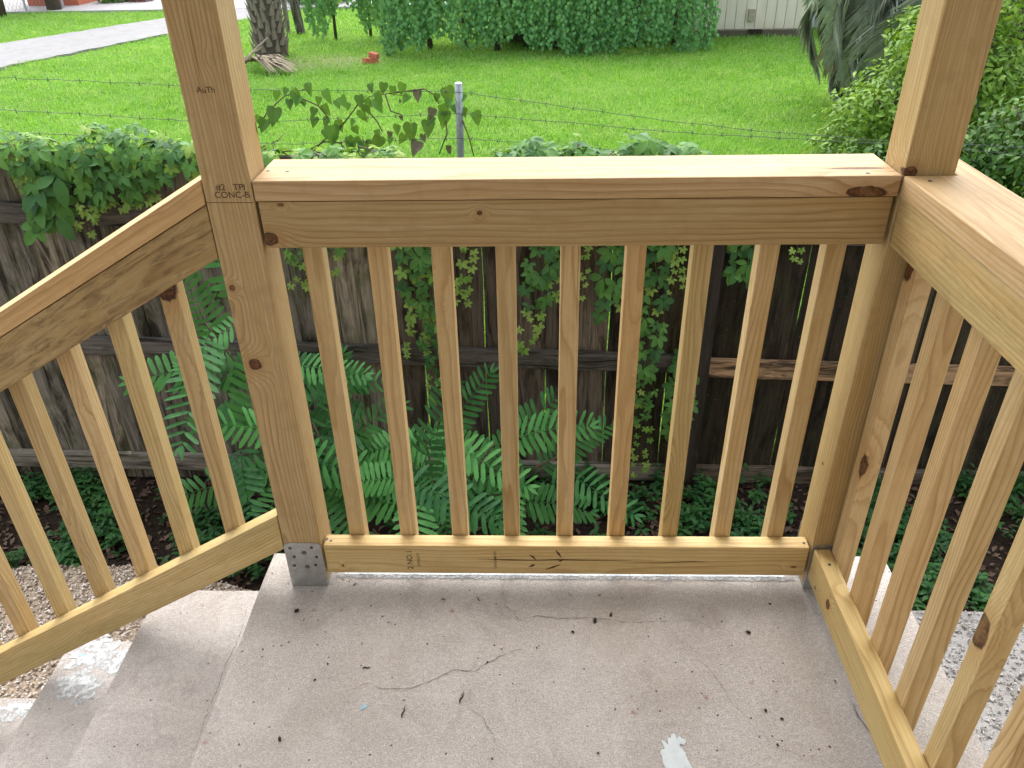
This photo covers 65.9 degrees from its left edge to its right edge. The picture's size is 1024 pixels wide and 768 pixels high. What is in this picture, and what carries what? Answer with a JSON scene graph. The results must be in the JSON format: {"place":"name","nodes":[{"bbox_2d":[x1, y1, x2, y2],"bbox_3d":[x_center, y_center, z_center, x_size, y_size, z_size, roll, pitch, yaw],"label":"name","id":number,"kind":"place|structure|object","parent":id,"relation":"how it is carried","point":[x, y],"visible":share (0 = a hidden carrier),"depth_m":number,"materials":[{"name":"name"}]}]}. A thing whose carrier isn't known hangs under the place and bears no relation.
{"place":"outdoors","nodes":[
{"label":"outdoors","id":0,"kind":"place"},
{"bbox_2d":[0,8,290,70],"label":"driveway","id":1,"kind":"structure","parent":0,"point":[60,45],"depth_m":17.05,"materials":[{"name":"concrete"}]},
{"bbox_2d":[3,0,451,13],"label":"road","id":2,"kind":"structure","parent":0,"point":[98,6],"depth_m":22.50,"materials":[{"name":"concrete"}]},
{"bbox_2d":[44,0,61,9],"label":"dark tree","id":3,"kind":"object","parent":2,"relation":"on","point":[53,4],"depth_m":22.06,"materials":[{"name":"brown plant"}]},
{"bbox_2d":[27,0,97,5],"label":"brick building","id":4,"kind":"structure","parent":2,"relation":"on","point":[66,2],"depth_m":23.04,"materials":[{"name":"red brick"}]},
{"bbox_2d":[97,0,125,2],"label":"shrub","id":5,"kind":"object","parent":2,"relation":"on","point":[109,1],"visible":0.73,"depth_m":23.40,"materials":[{"name":"green plant"}]},
{"bbox_2d":[125,0,151,1],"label":"shrub","id":6,"kind":"object","parent":2,"relation":"on","point":[137,0],"visible":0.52,"depth_m":23.52,"materials":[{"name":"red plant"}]},
{"bbox_2d":[0,1,1023,452],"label":"grass","id":7,"kind":"structure","parent":0,"point":[552,95],"depth_m":12.16,"materials":[{"name":"green plant"}]},
{"bbox_2d":[244,37,302,74],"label":"fallen frond","id":8,"kind":"object","parent":7,"relation":"on","point":[269,62],"visible":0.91,"depth_m":13.69,"materials":[{"name":"beige plant"}]},
{"bbox_2d":[0,9,1023,611],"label":"ground","id":9,"kind":"structure","parent":0,"point":[50,519],"depth_m":10.74,"materials":[{"name":"green plant"}]},
{"bbox_2d":[0,0,6,16],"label":"tree","id":10,"kind":"object","parent":9,"relation":"on","point":[2,10],"depth_m":21.18,"materials":[{"name":"brown plant"}]},
{"bbox_2d":[0,698,35,755],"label":"porch step","id":11,"kind":"object","parent":9,"relation":"on","point":[13,712],"visible":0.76,"depth_m":2.29,"materials":[{"name":"concrete"}]},
{"bbox_2d":[4,0,64,11],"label":"chain link fence","id":12,"kind":"object","parent":9,"relation":"on","point":[25,5],"visible":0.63,"depth_m":22.11,"materials":[{"name":"metal"}]},
{"bbox_2d":[0,634,131,767],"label":"porch step","id":13,"kind":"object","parent":9,"relation":"on","point":[53,726],"visible":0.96,"depth_m":2.08,"materials":[{"name":"concrete"}]},
{"bbox_2d":[0,563,251,697],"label":"gravel path","id":14,"kind":"structure","parent":9,"relation":"on","point":[36,616],"depth_m":3.35,"materials":[{"name":"gravel"}]},
{"bbox_2d":[66,591,258,767],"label":"porch step","id":15,"kind":"object","parent":9,"relation":"on","point":[156,704],"visible":0.62,"depth_m":1.91,"materials":[{"name":"concrete"}]},
{"bbox_2d":[244,0,288,56],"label":"palm tree","id":16,"kind":"object","parent":9,"relation":"on","point":[266,18],"visible":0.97,"depth_m":14.74,"materials":[{"name":"grey plant"}]},
{"bbox_2d":[118,258,447,534],"bbox_3d":[-0.952,0.161,3.231,1.386,1.484,0.778,0,32,2],"label":"feathery shrub","id":17,"kind":"object","parent":9,"relation":"on","point":[250,484],"visible":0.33,"depth_m":3.22,"materials":[{"name":"green plant"}]},
{"bbox_2d":[281,0,290,32],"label":"wooden stake","id":18,"kind":"object","parent":9,"relation":"on","point":[285,13],"depth_m":17.60,"materials":[{"name":"grey wood"}]},
{"bbox_2d":[289,0,305,33],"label":"wooden prop","id":19,"kind":"object","parent":9,"relation":"on","point":[297,16],"depth_m":17.48,"materials":[{"name":"grey wood"}]},
{"bbox_2d":[300,0,385,38],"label":"weeping tree","id":20,"kind":"object","parent":9,"relation":"on","point":[366,6],"visible":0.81,"depth_m":16.37,"materials":[{"name":"green plant"}]},
{"bbox_2d":[362,51,378,63],"bbox_3d":[-2.553,-5.884,14.294,0.317,0.222,0.188,0,32,2],"label":"brick rubble","id":21,"kind":"object","parent":9,"relation":"on","point":[374,56],"visible":0.9,"depth_m":14.25,"materials":[{"name":"brick"}]},
{"bbox_2d":[323,362,646,535],"bbox_3d":[-0.166,0.375,3.406,1.446,0.929,0.893,-11,33,-15],"label":"feathery shrub","id":22,"kind":"object","parent":9,"relation":"on","point":[436,499],"visible":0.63,"depth_m":3.29,"materials":[{"name":"green plant"}]},
{"bbox_2d":[0,151,1023,489],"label":"wooden fence","id":23,"kind":"object","parent":9,"relation":"on","point":[22,267],"visible":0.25,"depth_m":3.67,"materials":[{"name":"brown wood"}]},
{"bbox_2d":[0,125,34,170],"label":"climbing vine","id":24,"kind":"object","parent":23,"relation":"attached to","point":[3,165],"visible":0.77,"depth_m":3.19,"materials":[{"name":"green plant"}]},
{"bbox_2d":[2,151,44,195],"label":"climbing vine","id":25,"kind":"object","parent":23,"relation":"attached to","point":[28,172],"visible":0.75,"depth_m":3.18,"materials":[{"name":"green plant"}]},
{"bbox_2d":[21,164,78,245],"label":"climbing vine","id":26,"kind":"object","parent":23,"relation":"attached to","point":[57,199],"visible":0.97,"depth_m":3.25,"materials":[{"name":"green plant"}]},
{"bbox_2d":[0,122,180,190],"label":"climbing vine","id":27,"kind":"object","parent":23,"relation":"attached to","point":[63,153],"visible":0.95,"depth_m":3.16,"materials":[{"name":"green plant"}]},
{"bbox_2d":[73,156,110,238],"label":"climbing vine","id":28,"kind":"object","parent":23,"relation":"attached to","point":[84,175],"visible":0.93,"depth_m":3.21,"materials":[{"name":"green plant"}]},
{"bbox_2d":[78,141,142,213],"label":"climbing vine","id":29,"kind":"object","parent":23,"relation":"attached to","point":[130,193],"visible":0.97,"depth_m":3.18,"materials":[{"name":"green plant"}]},
{"bbox_2d":[124,152,162,209],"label":"climbing vine","id":30,"kind":"object","parent":23,"relation":"attached to","point":[150,185],"visible":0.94,"depth_m":3.18,"materials":[{"name":"green plant"}]},
{"bbox_2d":[156,138,267,181],"bbox_3d":[-1.201,-0.916,3.237,0.442,0.191,0.264,0,32,2],"label":"climbing vine","id":31,"kind":"object","parent":23,"relation":"attached to","point":[180,155],"visible":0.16,"depth_m":3.15,"materials":[{"name":"green plant"}]},
{"bbox_2d":[283,248,308,291],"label":"climbing vine","id":32,"kind":"object","parent":23,"relation":"attached to","point":[288,254],"visible":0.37,"depth_m":3.37,"materials":[{"name":"green plant"}]},
{"bbox_2d":[261,133,405,168],"bbox_3d":[-0.752,-0.906,3.218,0.634,0.181,0.251,0,32,2],"label":"climbing vine","id":33,"kind":"object","parent":23,"relation":"attached to","point":[269,156],"visible":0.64,"depth_m":3.18,"materials":[{"name":"green plant"}]},
{"bbox_2d":[327,247,346,276],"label":"climbing vine","id":34,"kind":"object","parent":23,"relation":"attached to","point":[338,255],"visible":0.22,"depth_m":3.36,"materials":[{"name":"green plant"}]},
{"bbox_2d":[390,247,435,358],"bbox_3d":[-0.441,-0.460,3.414,0.233,0.810,0.085,2,32,5],"label":"climbing vine","id":35,"kind":"object","parent":23,"relation":"attached to","point":[423,263],"visible":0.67,"depth_m":3.42,"materials":[{"name":"green plant"}]},
{"bbox_2d":[412,247,441,405],"bbox_3d":[-0.342,-0.343,3.483,0.202,1.028,0.079,0,32,2],"label":"climbing vine","id":36,"kind":"object","parent":23,"relation":"attached to","point":[431,327],"visible":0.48,"depth_m":3.52,"materials":[{"name":"green plant"}]},
{"bbox_2d":[454,247,479,307],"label":"climbing vine","id":37,"kind":"object","parent":23,"relation":"attached to","point":[465,266],"visible":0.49,"depth_m":3.40,"materials":[{"name":"green plant"}]},
{"bbox_2d":[517,246,559,355],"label":"climbing vine","id":38,"kind":"object","parent":23,"relation":"attached to","point":[533,279],"visible":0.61,"depth_m":3.41,"materials":[{"name":"green plant"}]},
{"bbox_2d":[543,246,559,302],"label":"climbing vine","id":39,"kind":"object","parent":23,"relation":"attached to","point":[547,262],"visible":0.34,"depth_m":3.39,"materials":[{"name":"green plant"}]},
{"bbox_2d":[489,132,616,156],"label":"climbing vine","id":40,"kind":"object","parent":23,"relation":"attached to","point":[521,149],"visible":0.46,"depth_m":3.15,"materials":[{"name":"green plant"}]},
{"bbox_2d":[579,246,592,300],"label":"climbing vine","id":41,"kind":"object","parent":23,"relation":"attached to","point":[589,248],"visible":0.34,"depth_m":3.37,"materials":[{"name":"green plant"}]},
{"bbox_2d":[588,246,624,325],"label":"climbing vine","id":42,"kind":"object","parent":23,"relation":"attached to","point":[608,291],"visible":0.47,"depth_m":3.40,"materials":[{"name":"green plant"}]},
{"bbox_2d":[630,245,677,477],"bbox_3d":[0.604,-0.183,3.562,0.224,1.531,0.093,0,32,2],"label":"climbing vine","id":43,"kind":"object","parent":23,"relation":"attached to","point":[662,253],"visible":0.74,"depth_m":3.52,"materials":[{"name":"green plant"}]},
{"bbox_2d":[606,132,713,155],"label":"climbing vine","id":44,"kind":"object","parent":23,"relation":"attached to","point":[653,147],"visible":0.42,"depth_m":3.13,"materials":[{"name":"green plant"}]},
{"bbox_2d":[666,246,687,294],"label":"climbing vine","id":45,"kind":"object","parent":23,"relation":"attached to","point":[673,262],"visible":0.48,"depth_m":3.35,"materials":[{"name":"green plant"}]},
{"bbox_2d":[659,349,699,440],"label":"climbing vine","id":46,"kind":"object","parent":23,"relation":"attached to","point":[667,412],"visible":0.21,"depth_m":3.69,"materials":[{"name":"green plant"}]},
{"bbox_2d":[722,245,754,288],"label":"climbing vine","id":47,"kind":"object","parent":23,"relation":"attached to","point":[732,273],"visible":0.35,"depth_m":3.33,"materials":[{"name":"green plant"}]},
{"bbox_2d":[788,245,804,264],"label":"climbing vine","id":48,"kind":"object","parent":23,"relation":"attached to","point":[801,250],"visible":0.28,"depth_m":3.33,"materials":[{"name":"green plant"}]},
{"bbox_2d":[0,473,1023,611],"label":"leaf litter","id":49,"kind":"object","parent":9,"relation":"on","point":[239,579],"visible":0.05,"depth_m":3.77,"materials":[{"name":"brown plant"}]},
{"bbox_2d":[0,75,1023,157],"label":"wire fence","id":50,"kind":"object","parent":9,"relation":"on","point":[459,92],"visible":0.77,"depth_m":4.16,"materials":[{"name":"metal"}]},
{"bbox_2d":[255,80,481,156],"bbox_3d":[-0.759,-1.377,4.170,1.200,0.440,0.123,-2,32,-1],"label":"greenbrier vine","id":51,"kind":"object","parent":50,"relation":"attached to","point":[330,132],"visible":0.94,"depth_m":4.15,"materials":[{"name":"green plant"}]},
{"bbox_2d":[4,460,1023,611],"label":"weeds","id":52,"kind":"object","parent":9,"relation":"on","point":[68,555],"visible":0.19,"depth_m":3.72,"materials":[{"name":"green plant"}]},
{"bbox_2d":[376,0,720,56],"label":"weeping hedge","id":53,"kind":"object","parent":9,"relation":"on","point":[401,16],"visible":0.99,"depth_m":14.52,"materials":[{"name":"green plant"}]},
{"bbox_2d":[189,553,987,767],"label":"porch floor","id":54,"kind":"structure","parent":9,"relation":"on","point":[662,652],"depth_m":1.71,"materials":[{"name":"concrete"}]},
{"bbox_2d":[161,0,331,585],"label":"wooden post","id":55,"kind":"object","parent":54,"relation":"on","point":[206,45],"visible":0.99,"depth_m":1.51,"materials":[{"name":"brown wood"}]},
{"bbox_2d":[0,176,283,684],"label":"stair railing","id":56,"kind":"object","parent":55,"relation":"attached to","point":[164,248],"visible":0.88,"depth_m":1.78,"materials":[{"name":"brown wood"}]},
{"bbox_2d":[252,154,901,574],"bbox_3d":[0.118,0.010,1.711,1.150,0.967,0.141,0,32,2],"label":"porch railing","id":57,"kind":"object","parent":55,"relation":"attached to","point":[702,206],"visible":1,"depth_m":1.55,"materials":[{"name":"brown wood"}]},
{"bbox_2d":[797,0,1002,587],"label":"wooden post","id":58,"kind":"object","parent":54,"relation":"on","point":[950,47],"visible":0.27,"depth_m":1.41,"materials":[{"name":"brown wood"}]},
{"bbox_2d":[808,159,1023,767],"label":"porch railing","id":59,"kind":"object","parent":58,"relation":"attached to","point":[957,242],"visible":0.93,"depth_m":1.35,"materials":[{"name":"brown wood"}]},
{"bbox_2d":[489,0,814,42],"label":"house","id":60,"kind":"structure","parent":9,"relation":"on","point":[753,17],"depth_m":16.00,"materials":[{"name":"beige"}]},
{"bbox_2d":[795,0,1023,139],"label":"feather palm","id":61,"kind":"object","parent":9,"relation":"on","point":[851,37],"visible":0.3,"depth_m":9.52,"materials":[{"name":"green plant"}]},
{"bbox_2d":[798,0,1023,158],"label":"leafy bush","id":62,"kind":"object","parent":9,"relation":"on","point":[877,104],"visible":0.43,"depth_m":8.03,"materials":[{"name":"green plant"}]},
{"bbox_2d":[826,87,1023,198],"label":"leafy bush","id":63,"kind":"object","parent":9,"relation":"on","point":[996,168],"visible":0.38,"depth_m":7.20,"materials":[{"name":"green plant"}]},
{"bbox_2d":[912,610,1023,755],"bbox_3d":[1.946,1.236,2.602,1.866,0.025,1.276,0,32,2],"label":"white gravel","id":64,"kind":"structure","parent":0,"point":[1019,675],"depth_m":2.89,"materials":[{"name":"grey gravel"}]}
]}

